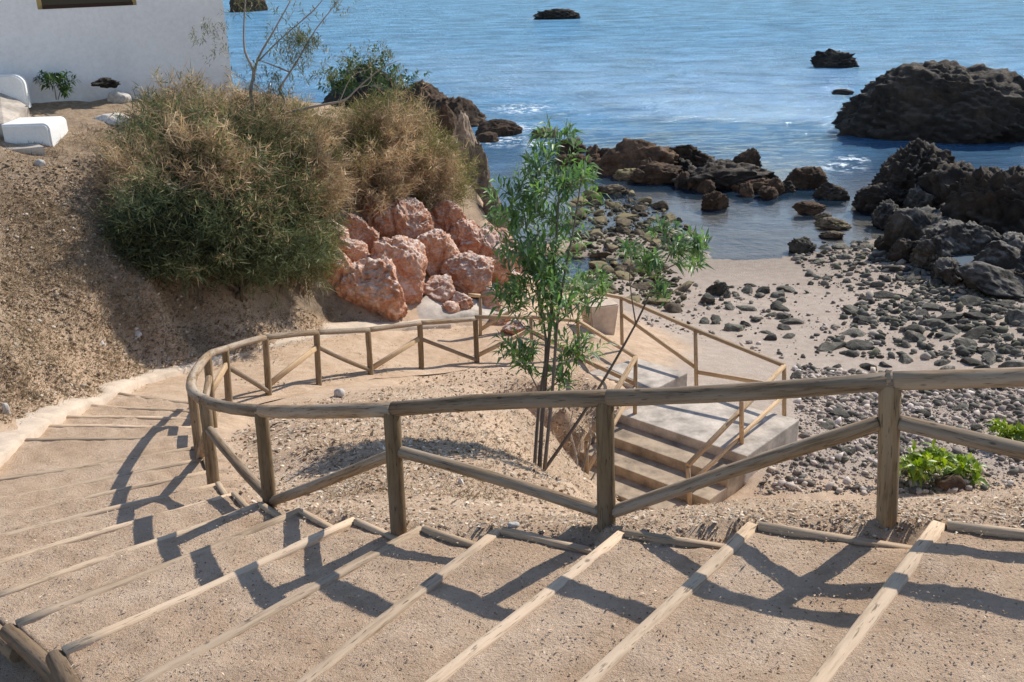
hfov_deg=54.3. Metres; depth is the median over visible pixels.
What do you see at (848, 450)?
beach stone
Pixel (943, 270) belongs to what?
outcrop rock
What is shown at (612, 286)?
pebbles
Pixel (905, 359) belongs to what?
beach stone
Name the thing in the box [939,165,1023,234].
outcrop rock
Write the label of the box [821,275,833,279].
beach stone
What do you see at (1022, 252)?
outcrop rock
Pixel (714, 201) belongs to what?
shore rock
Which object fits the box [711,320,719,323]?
beach stone
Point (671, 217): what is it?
mossy stone
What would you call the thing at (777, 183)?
reef rock
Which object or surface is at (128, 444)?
earth stairway
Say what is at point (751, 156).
shore rock
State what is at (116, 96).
terrace rock
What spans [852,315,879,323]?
beach stone
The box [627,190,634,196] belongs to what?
mossy stone
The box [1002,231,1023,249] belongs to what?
outcrop rock
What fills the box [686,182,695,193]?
reef rock
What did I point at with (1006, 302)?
beach stone
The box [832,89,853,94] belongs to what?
sea rock
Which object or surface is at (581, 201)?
mossy stone
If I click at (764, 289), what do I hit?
beach stone
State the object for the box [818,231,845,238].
shore rock
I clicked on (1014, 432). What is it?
green plant
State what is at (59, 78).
green shrub
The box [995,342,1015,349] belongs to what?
beach stone
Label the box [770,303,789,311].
beach stone
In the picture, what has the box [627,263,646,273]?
mossy stone
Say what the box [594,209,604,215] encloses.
mossy stone
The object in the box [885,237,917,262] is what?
outcrop rock
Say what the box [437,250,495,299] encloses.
red boulder
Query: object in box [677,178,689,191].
shore rock
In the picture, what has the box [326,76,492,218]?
feathery bush
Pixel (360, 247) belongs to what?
red boulder
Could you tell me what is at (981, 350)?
beach stone
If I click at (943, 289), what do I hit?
beach stone
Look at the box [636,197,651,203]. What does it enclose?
mossy stone
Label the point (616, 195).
mossy stone
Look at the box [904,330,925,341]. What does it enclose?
beach stone
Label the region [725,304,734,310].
beach stone
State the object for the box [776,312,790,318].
beach stone
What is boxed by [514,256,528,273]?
red boulder
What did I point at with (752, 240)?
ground
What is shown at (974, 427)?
beach stone
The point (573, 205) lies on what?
mossy stone
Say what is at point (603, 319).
concrete block
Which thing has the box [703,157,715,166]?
reef rock
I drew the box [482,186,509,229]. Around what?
cliff rock
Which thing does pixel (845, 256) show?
beach stone
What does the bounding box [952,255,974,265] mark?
rock pool water
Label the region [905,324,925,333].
beach stone
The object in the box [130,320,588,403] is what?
path
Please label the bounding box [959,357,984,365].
beach stone
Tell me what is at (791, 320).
beach stone
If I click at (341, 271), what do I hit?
red boulder
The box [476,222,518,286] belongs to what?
red boulder
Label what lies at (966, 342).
beach stone
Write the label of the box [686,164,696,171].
reef rock
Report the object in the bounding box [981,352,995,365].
beach stone
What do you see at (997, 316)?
beach stone
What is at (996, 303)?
beach stone
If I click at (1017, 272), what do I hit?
outcrop rock
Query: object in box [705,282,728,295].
shore rock
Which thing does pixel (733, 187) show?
reef rock
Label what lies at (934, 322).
beach stone
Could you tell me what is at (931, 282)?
beach stone
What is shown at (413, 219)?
red boulder
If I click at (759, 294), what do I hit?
beach stone
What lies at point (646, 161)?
reef rock
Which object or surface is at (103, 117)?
terrace rock
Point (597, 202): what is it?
mossy stone
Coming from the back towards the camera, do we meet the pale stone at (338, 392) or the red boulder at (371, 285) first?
the red boulder at (371, 285)
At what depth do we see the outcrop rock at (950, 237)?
31.64 m
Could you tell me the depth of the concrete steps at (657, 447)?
18.96 m
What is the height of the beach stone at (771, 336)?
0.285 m
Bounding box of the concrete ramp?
[0,93,29,135]
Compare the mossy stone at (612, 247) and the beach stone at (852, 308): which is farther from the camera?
the mossy stone at (612, 247)
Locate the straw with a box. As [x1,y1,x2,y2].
[285,372,595,506]
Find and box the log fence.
[186,316,1023,535]
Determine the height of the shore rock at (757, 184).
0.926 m
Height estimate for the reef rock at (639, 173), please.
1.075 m
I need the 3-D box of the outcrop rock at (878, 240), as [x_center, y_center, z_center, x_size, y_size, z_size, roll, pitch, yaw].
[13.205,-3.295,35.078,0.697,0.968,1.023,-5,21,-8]
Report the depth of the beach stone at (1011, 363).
23.24 m
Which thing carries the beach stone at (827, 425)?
on the ground
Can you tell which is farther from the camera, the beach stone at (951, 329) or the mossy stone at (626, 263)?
the mossy stone at (626, 263)
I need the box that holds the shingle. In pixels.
[757,363,1023,494]
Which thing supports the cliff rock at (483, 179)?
on the ground
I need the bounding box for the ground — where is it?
[0,88,1023,681]
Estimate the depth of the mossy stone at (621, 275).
32.41 m
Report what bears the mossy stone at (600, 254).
on the ground
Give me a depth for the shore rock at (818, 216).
39.64 m
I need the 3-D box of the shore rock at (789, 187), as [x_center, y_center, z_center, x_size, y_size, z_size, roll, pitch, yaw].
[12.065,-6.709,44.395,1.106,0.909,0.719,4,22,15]
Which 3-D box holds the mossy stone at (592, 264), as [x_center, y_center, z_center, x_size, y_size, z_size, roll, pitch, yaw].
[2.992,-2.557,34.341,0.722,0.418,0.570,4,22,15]
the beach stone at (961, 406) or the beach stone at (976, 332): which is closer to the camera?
the beach stone at (961, 406)
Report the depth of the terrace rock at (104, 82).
21.41 m
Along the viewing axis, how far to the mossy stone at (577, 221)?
39.84 m
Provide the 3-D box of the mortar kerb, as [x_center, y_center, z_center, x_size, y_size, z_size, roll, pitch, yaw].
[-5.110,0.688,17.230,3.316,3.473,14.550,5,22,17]
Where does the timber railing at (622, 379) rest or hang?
on the ground
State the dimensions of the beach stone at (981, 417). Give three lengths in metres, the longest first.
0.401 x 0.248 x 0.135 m
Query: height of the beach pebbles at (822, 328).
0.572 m
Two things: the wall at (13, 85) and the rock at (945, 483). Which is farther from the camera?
the wall at (13, 85)
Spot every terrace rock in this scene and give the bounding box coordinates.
[91,77,119,87]
[94,113,129,126]
[107,90,131,102]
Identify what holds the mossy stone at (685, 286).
on the ground
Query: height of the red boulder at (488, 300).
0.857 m
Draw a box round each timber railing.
[468,281,786,504]
[475,315,637,474]
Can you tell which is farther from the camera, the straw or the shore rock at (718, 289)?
the shore rock at (718, 289)
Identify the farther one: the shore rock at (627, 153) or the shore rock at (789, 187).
the shore rock at (627, 153)
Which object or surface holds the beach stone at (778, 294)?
on the ground
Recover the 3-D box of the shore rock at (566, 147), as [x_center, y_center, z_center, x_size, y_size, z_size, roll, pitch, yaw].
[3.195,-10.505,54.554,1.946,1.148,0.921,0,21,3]
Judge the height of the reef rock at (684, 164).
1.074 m
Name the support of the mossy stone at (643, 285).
on the ground
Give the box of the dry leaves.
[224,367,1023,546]
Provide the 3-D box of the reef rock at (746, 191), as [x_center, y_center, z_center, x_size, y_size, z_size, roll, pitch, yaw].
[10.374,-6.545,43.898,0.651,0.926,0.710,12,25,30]
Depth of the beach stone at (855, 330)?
26.42 m
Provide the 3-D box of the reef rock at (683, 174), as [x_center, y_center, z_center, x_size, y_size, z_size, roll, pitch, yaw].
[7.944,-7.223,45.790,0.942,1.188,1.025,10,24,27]
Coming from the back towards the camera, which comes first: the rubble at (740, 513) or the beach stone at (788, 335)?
the beach stone at (788, 335)
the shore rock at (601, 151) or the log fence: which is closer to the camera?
the log fence
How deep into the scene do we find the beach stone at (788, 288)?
30.69 m
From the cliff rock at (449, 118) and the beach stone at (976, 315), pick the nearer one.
the beach stone at (976, 315)
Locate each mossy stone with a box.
[566,243,586,253]
[569,202,575,208]
[569,210,586,220]
[569,220,580,226]
[570,196,587,206]
[581,189,601,201]
[588,261,608,269]
[589,199,601,205]
[589,229,600,235]
[589,252,610,257]
[592,266,613,272]
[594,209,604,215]
[594,215,606,224]
[606,201,614,207]
[606,243,618,251]
[607,290,617,293]
[611,192,621,198]
[613,202,623,207]
[614,212,639,218]
[615,227,630,232]
[615,271,631,280]
[616,217,630,226]
[623,261,631,265]
[626,295,640,303]
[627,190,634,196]
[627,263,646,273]
[630,205,647,210]
[631,281,655,289]
[634,229,644,234]
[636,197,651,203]
[641,232,656,241]
[642,276,665,280]
[648,298,672,304]
[650,200,669,209]
[650,239,661,245]
[663,303,682,312]
[664,213,675,222]
[674,281,693,291]
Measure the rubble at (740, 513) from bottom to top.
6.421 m
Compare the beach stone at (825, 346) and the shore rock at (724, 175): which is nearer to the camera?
the beach stone at (825, 346)
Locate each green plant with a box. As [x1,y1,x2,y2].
[899,439,958,486]
[941,452,989,486]
[986,416,1023,441]
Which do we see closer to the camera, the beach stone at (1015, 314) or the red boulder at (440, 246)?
the red boulder at (440, 246)
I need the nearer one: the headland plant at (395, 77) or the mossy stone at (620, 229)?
the mossy stone at (620, 229)
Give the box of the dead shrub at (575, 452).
[553,408,596,480]
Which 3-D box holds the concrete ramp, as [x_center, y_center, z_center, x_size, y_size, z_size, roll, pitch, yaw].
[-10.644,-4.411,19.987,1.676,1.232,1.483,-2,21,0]
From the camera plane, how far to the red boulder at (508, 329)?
23.20 m
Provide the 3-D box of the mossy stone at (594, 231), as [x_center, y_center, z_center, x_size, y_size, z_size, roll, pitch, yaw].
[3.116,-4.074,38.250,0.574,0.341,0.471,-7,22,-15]
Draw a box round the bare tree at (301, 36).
[187,0,406,126]
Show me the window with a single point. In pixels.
(41, 4)
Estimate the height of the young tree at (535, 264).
4.009 m
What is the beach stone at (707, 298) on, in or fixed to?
on the ground
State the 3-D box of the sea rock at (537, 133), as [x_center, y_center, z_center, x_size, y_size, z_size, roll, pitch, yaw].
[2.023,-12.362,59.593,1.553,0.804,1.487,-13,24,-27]
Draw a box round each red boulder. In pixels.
[322,248,352,286]
[326,219,348,245]
[334,255,407,321]
[338,237,370,262]
[342,213,379,252]
[362,194,394,238]
[370,235,427,304]
[392,197,433,239]
[416,228,459,277]
[423,274,455,302]
[429,199,466,233]
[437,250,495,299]
[443,301,460,312]
[449,217,483,253]
[449,291,472,309]
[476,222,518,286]
[478,287,500,310]
[489,312,510,324]
[501,320,525,334]
[507,272,522,291]
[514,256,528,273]
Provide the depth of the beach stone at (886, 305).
28.55 m
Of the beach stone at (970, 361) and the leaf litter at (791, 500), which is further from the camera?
the beach stone at (970, 361)
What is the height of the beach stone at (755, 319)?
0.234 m
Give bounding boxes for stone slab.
[2,143,44,154]
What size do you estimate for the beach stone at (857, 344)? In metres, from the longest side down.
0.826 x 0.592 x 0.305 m
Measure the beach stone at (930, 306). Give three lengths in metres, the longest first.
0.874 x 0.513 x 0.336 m
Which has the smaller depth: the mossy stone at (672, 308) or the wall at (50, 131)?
the wall at (50, 131)
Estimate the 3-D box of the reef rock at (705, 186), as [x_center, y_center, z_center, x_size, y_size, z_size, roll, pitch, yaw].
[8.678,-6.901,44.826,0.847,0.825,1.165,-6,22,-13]
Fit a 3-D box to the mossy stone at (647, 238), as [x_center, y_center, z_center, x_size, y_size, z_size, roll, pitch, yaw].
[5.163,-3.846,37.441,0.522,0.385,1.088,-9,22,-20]
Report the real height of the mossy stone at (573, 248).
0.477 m
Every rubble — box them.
[0,155,400,420]
[227,367,1023,543]
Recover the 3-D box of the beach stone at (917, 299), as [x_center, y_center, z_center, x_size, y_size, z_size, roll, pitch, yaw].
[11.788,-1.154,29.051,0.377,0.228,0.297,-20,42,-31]
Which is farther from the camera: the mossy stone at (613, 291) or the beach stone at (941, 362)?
the mossy stone at (613, 291)
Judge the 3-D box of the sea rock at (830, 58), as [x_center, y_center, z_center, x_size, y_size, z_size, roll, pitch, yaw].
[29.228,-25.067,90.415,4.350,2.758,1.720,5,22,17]
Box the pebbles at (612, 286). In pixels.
[569,195,691,306]
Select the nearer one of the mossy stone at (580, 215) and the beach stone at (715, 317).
the beach stone at (715, 317)
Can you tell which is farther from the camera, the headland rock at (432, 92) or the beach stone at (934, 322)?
the headland rock at (432, 92)
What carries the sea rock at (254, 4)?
in the sea
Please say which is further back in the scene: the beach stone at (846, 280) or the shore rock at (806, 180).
the shore rock at (806, 180)
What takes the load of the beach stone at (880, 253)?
on the ground
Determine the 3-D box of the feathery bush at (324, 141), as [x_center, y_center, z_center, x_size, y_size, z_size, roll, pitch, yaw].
[-4.959,-3.463,21.875,3.653,4.678,5.159,-9,22,-19]
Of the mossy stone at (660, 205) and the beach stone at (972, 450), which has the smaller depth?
the beach stone at (972, 450)
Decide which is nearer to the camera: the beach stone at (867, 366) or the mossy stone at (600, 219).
the beach stone at (867, 366)
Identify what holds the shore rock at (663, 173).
on the ground
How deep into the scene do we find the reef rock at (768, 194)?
43.12 m
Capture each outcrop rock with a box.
[851,182,902,215]
[868,138,954,208]
[870,199,900,230]
[874,235,883,249]
[878,205,948,252]
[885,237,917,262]
[902,184,936,208]
[908,218,1001,270]
[910,255,931,271]
[916,160,973,209]
[930,257,963,285]
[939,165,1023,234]
[955,261,1023,299]
[973,240,1023,270]
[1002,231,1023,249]
[1007,268,1023,278]
[1021,245,1023,261]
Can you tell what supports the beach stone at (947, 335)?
on the ground
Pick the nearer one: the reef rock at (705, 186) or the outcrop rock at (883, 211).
the outcrop rock at (883, 211)
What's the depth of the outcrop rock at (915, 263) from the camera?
32.17 m
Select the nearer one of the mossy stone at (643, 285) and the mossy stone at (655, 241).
the mossy stone at (643, 285)
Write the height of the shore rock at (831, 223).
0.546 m
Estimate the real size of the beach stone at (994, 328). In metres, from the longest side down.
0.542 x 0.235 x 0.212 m
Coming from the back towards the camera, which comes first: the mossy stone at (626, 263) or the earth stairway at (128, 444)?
the mossy stone at (626, 263)
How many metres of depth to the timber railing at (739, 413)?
20.22 m
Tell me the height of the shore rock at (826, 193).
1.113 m
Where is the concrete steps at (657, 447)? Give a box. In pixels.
[578,359,798,510]
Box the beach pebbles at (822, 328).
[642,283,859,359]
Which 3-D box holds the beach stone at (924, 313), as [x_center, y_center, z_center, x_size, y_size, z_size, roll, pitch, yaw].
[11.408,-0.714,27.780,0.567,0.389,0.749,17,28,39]
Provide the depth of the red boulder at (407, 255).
23.48 m
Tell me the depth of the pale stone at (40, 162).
18.60 m
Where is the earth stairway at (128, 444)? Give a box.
[0,392,1023,681]
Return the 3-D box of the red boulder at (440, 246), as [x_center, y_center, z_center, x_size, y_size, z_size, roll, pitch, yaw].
[-1.964,-1.956,24.976,1.416,1.759,1.087,5,12,-7]
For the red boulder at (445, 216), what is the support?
on the ground
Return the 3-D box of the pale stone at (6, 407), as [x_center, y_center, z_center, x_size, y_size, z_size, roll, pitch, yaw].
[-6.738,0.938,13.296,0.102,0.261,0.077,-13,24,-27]
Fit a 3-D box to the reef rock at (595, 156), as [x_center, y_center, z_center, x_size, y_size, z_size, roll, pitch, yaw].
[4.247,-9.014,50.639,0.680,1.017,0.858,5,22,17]
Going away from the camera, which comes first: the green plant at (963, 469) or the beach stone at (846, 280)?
the green plant at (963, 469)
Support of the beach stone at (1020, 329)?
on the ground
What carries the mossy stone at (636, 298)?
on the ground
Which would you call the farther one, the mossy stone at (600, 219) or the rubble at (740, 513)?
the mossy stone at (600, 219)
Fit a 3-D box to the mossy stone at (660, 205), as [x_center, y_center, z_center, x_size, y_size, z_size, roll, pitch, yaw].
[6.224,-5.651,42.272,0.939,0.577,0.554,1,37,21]
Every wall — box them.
[0,73,31,107]
[1,116,67,146]
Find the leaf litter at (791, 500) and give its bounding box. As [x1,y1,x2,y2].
[0,487,1023,681]
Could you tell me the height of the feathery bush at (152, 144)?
4.394 m
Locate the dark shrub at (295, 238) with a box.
[96,101,347,310]
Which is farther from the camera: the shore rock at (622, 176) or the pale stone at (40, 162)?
the shore rock at (622, 176)
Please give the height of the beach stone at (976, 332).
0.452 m
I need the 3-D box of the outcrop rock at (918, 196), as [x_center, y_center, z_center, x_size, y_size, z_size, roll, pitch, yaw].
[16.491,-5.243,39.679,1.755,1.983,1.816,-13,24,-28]
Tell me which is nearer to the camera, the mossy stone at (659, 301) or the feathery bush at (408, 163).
the feathery bush at (408, 163)
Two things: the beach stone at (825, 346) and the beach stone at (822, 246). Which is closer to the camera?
the beach stone at (825, 346)
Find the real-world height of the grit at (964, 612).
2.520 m
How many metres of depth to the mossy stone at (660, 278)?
32.01 m
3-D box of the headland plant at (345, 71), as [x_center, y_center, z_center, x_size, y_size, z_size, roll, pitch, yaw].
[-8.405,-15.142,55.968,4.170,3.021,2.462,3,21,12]
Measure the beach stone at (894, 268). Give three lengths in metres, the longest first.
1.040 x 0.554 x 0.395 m
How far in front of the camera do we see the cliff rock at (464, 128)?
30.84 m
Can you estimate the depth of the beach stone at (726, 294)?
29.96 m
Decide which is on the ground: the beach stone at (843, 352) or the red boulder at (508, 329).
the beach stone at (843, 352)
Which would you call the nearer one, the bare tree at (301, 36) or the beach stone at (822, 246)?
the bare tree at (301, 36)
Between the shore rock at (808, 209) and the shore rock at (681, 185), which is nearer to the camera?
the shore rock at (808, 209)
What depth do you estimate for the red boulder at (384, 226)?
24.89 m
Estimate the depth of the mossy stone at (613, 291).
30.24 m
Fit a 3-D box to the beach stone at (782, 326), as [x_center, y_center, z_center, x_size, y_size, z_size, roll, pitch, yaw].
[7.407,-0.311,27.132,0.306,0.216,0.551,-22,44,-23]
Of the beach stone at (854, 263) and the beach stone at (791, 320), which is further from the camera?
the beach stone at (854, 263)
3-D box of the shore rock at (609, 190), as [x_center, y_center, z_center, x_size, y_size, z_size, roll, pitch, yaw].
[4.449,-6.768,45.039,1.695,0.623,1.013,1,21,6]
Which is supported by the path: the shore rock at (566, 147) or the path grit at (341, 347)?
the path grit at (341, 347)
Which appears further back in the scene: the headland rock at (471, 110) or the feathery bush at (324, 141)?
the headland rock at (471, 110)
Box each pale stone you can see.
[2,403,10,414]
[35,159,45,165]
[134,331,141,338]
[334,388,344,396]
[507,521,519,527]
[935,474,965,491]
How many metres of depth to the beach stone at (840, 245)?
35.73 m
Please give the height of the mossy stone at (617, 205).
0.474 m
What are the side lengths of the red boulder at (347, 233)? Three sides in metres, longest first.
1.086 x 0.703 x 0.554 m
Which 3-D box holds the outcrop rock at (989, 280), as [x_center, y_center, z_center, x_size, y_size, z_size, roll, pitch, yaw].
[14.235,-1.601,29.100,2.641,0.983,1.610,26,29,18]
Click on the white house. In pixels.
(125, 43)
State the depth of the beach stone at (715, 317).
27.95 m
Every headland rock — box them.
[321,63,401,108]
[384,79,446,118]
[424,96,486,126]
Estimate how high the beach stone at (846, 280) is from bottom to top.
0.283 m
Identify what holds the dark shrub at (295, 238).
on the ground
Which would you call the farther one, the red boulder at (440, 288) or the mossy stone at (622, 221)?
the mossy stone at (622, 221)
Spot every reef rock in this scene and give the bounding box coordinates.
[585,144,599,171]
[591,153,600,160]
[635,168,650,187]
[637,157,651,167]
[654,180,661,187]
[674,171,690,193]
[677,158,691,171]
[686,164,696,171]
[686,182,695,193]
[695,179,715,195]
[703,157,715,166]
[729,182,741,192]
[739,182,754,201]
[757,185,778,203]
[766,177,784,199]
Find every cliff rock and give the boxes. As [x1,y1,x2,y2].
[429,104,456,142]
[451,111,476,169]
[467,141,491,200]
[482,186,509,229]
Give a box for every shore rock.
[551,153,594,172]
[555,138,586,154]
[590,138,678,181]
[593,184,628,197]
[598,148,609,156]
[613,168,636,184]
[629,161,682,187]
[669,144,714,166]
[671,159,778,194]
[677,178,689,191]
[700,190,728,212]
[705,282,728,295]
[732,147,761,167]
[739,178,770,197]
[779,180,795,198]
[783,166,827,194]
[787,236,816,254]
[792,201,825,217]
[812,182,849,204]
[813,213,831,220]
[813,217,851,230]
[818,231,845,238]
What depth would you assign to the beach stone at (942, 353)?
24.61 m
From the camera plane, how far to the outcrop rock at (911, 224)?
33.85 m
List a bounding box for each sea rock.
[229,0,267,11]
[475,119,522,135]
[476,131,498,142]
[531,128,557,137]
[533,8,579,19]
[810,48,859,67]
[831,59,1023,157]
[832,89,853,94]
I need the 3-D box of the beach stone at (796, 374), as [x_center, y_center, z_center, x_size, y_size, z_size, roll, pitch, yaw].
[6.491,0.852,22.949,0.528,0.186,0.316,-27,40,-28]
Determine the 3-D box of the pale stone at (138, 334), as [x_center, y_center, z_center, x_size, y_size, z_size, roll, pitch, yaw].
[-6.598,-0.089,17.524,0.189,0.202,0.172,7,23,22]
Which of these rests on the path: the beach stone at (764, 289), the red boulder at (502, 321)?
the red boulder at (502, 321)
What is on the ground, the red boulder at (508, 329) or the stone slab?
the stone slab
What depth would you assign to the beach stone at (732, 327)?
26.91 m
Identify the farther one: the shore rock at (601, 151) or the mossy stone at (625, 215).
the shore rock at (601, 151)
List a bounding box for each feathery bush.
[82,58,319,301]
[204,74,364,305]
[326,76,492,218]
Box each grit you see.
[0,487,1023,681]
[234,326,551,394]
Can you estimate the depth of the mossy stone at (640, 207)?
41.86 m
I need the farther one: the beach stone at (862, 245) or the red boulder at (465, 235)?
the beach stone at (862, 245)
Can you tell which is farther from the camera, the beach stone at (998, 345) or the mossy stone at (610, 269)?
the mossy stone at (610, 269)
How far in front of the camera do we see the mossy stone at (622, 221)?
39.49 m
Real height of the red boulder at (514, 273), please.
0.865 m
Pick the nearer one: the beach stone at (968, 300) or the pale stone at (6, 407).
the pale stone at (6, 407)
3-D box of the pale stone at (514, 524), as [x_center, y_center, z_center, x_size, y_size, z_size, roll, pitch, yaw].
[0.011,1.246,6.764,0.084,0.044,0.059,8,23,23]
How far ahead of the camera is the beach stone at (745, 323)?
27.44 m
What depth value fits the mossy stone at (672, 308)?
28.85 m
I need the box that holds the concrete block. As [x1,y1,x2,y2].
[580,296,618,334]
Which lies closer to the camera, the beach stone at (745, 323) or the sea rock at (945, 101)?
the beach stone at (745, 323)
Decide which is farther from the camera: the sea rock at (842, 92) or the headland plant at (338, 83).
the sea rock at (842, 92)
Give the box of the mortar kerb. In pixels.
[0,319,450,466]
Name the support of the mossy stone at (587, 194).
on the ground
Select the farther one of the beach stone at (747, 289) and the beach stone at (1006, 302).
the beach stone at (747, 289)
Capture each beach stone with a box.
[699,317,708,323]
[700,292,714,303]
[710,315,720,320]
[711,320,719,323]
[721,289,730,298]
[724,323,744,331]
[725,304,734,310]
[736,305,756,310]
[740,321,750,326]
[742,284,752,293]
[751,316,761,321]
[755,286,769,293]
[755,292,764,297]
[763,333,776,340]
[764,312,776,316]
[770,290,784,297]
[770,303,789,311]
[772,300,782,303]
[776,296,785,302]
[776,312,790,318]
[777,285,795,292]
[778,323,791,329]
[779,317,803,323]
[782,333,794,338]
[790,371,801,378]
[816,341,844,351]
[818,244,828,248]
[819,420,834,429]
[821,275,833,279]
[830,408,849,417]
[831,242,850,248]
[836,253,852,259]
[839,327,866,336]
[839,350,849,355]
[839,446,855,454]
[842,278,851,282]
[843,304,857,312]
[843,339,874,350]
[847,261,859,265]
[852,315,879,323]
[859,243,874,249]
[859,363,876,370]
[869,250,886,256]
[869,281,884,286]
[873,290,894,297]
[878,304,895,307]
[879,361,891,366]
[881,265,909,271]
[891,321,899,326]
[899,354,913,363]
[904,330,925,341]
[905,270,920,281]
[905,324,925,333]
[911,297,921,301]
[912,309,930,318]
[913,409,930,417]
[918,318,945,328]
[921,302,940,310]
[926,279,941,287]
[934,332,954,340]
[934,359,950,365]
[935,288,948,292]
[935,313,963,321]
[938,351,951,355]
[939,365,954,369]
[942,325,963,334]
[952,402,968,410]
[954,295,983,305]
[954,337,977,347]
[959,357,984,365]
[961,325,992,339]
[963,311,988,319]
[968,448,978,453]
[970,423,982,430]
[974,365,990,368]
[976,347,996,354]
[977,415,988,419]
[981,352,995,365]
[988,325,998,331]
[990,302,1000,305]
[991,336,1002,342]
[992,314,1003,319]
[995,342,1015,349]
[998,360,1023,367]
[999,299,1015,306]
[1007,309,1023,326]
[1013,398,1023,403]
[1017,327,1023,331]
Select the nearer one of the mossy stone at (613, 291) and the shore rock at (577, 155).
the mossy stone at (613, 291)
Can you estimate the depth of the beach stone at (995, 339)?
25.27 m
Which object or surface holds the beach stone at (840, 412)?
on the ground
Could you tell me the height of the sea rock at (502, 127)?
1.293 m
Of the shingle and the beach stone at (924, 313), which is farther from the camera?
the beach stone at (924, 313)
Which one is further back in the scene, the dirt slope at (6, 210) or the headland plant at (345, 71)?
the headland plant at (345, 71)
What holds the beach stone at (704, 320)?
on the ground
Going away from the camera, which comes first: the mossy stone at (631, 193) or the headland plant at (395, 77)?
the mossy stone at (631, 193)
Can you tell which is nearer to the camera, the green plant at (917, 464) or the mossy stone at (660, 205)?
the green plant at (917, 464)
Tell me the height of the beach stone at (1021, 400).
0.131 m
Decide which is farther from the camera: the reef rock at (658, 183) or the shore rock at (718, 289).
the reef rock at (658, 183)
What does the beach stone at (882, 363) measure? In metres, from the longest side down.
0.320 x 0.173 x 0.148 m
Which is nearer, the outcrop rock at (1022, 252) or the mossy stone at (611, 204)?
the outcrop rock at (1022, 252)
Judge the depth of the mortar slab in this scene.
23.67 m
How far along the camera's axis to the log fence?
6.44 m
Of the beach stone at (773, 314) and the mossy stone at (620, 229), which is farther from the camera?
the mossy stone at (620, 229)
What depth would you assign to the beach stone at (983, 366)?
23.51 m
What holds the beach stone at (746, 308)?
on the ground
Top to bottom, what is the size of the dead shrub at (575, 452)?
1.487 m
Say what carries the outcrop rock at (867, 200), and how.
on the ground
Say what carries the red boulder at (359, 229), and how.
on the ground
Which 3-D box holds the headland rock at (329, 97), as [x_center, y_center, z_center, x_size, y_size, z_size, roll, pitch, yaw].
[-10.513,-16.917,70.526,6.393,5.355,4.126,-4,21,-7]
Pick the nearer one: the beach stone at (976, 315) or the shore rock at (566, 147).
the beach stone at (976, 315)
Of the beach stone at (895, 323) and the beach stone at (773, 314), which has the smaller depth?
the beach stone at (895, 323)
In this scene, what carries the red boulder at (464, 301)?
on the ground
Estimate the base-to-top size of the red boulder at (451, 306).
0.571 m
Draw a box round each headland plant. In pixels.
[316,70,357,97]
[325,43,395,99]
[370,63,431,96]
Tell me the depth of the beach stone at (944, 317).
27.05 m
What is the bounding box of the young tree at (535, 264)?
[480,112,715,470]
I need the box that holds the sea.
[223,0,1023,206]
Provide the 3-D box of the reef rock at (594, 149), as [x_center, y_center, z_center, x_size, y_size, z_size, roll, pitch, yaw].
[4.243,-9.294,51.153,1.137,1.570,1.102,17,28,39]
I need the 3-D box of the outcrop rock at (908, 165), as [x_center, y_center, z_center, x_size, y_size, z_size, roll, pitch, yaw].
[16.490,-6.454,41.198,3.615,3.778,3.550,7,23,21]
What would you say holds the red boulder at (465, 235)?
on the ground
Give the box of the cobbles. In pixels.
[791,240,1023,361]
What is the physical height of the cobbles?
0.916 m
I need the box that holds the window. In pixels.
[36,0,135,8]
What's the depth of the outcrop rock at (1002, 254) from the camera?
30.00 m
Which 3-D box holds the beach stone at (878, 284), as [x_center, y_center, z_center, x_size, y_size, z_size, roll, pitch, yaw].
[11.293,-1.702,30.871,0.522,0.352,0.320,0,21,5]
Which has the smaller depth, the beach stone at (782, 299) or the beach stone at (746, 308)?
the beach stone at (746, 308)
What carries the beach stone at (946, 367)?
on the ground
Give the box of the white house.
[0,0,232,103]
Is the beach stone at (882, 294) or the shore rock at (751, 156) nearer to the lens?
the beach stone at (882, 294)
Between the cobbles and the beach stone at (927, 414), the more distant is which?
the cobbles
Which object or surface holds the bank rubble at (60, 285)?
on the ground
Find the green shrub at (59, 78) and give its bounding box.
[32,69,80,99]
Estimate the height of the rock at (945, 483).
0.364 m
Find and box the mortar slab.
[417,295,516,321]
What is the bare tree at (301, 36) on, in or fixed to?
on the ground
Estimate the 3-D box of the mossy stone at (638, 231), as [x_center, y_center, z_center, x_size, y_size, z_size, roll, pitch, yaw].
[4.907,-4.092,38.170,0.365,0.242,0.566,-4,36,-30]
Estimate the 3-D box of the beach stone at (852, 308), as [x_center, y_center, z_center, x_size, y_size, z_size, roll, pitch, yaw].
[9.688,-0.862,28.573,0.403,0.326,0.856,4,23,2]
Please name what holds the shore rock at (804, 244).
on the ground
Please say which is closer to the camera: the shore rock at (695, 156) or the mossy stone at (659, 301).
the mossy stone at (659, 301)
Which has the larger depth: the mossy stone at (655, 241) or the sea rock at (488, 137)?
the sea rock at (488, 137)
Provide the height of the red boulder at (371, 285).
1.890 m
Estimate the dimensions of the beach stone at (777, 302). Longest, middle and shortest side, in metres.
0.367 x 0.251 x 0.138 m
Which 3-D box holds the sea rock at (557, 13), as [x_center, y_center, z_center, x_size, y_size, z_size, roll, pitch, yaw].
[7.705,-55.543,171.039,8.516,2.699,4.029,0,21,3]
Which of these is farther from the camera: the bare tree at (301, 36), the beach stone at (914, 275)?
the beach stone at (914, 275)
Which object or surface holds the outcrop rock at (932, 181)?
on the ground

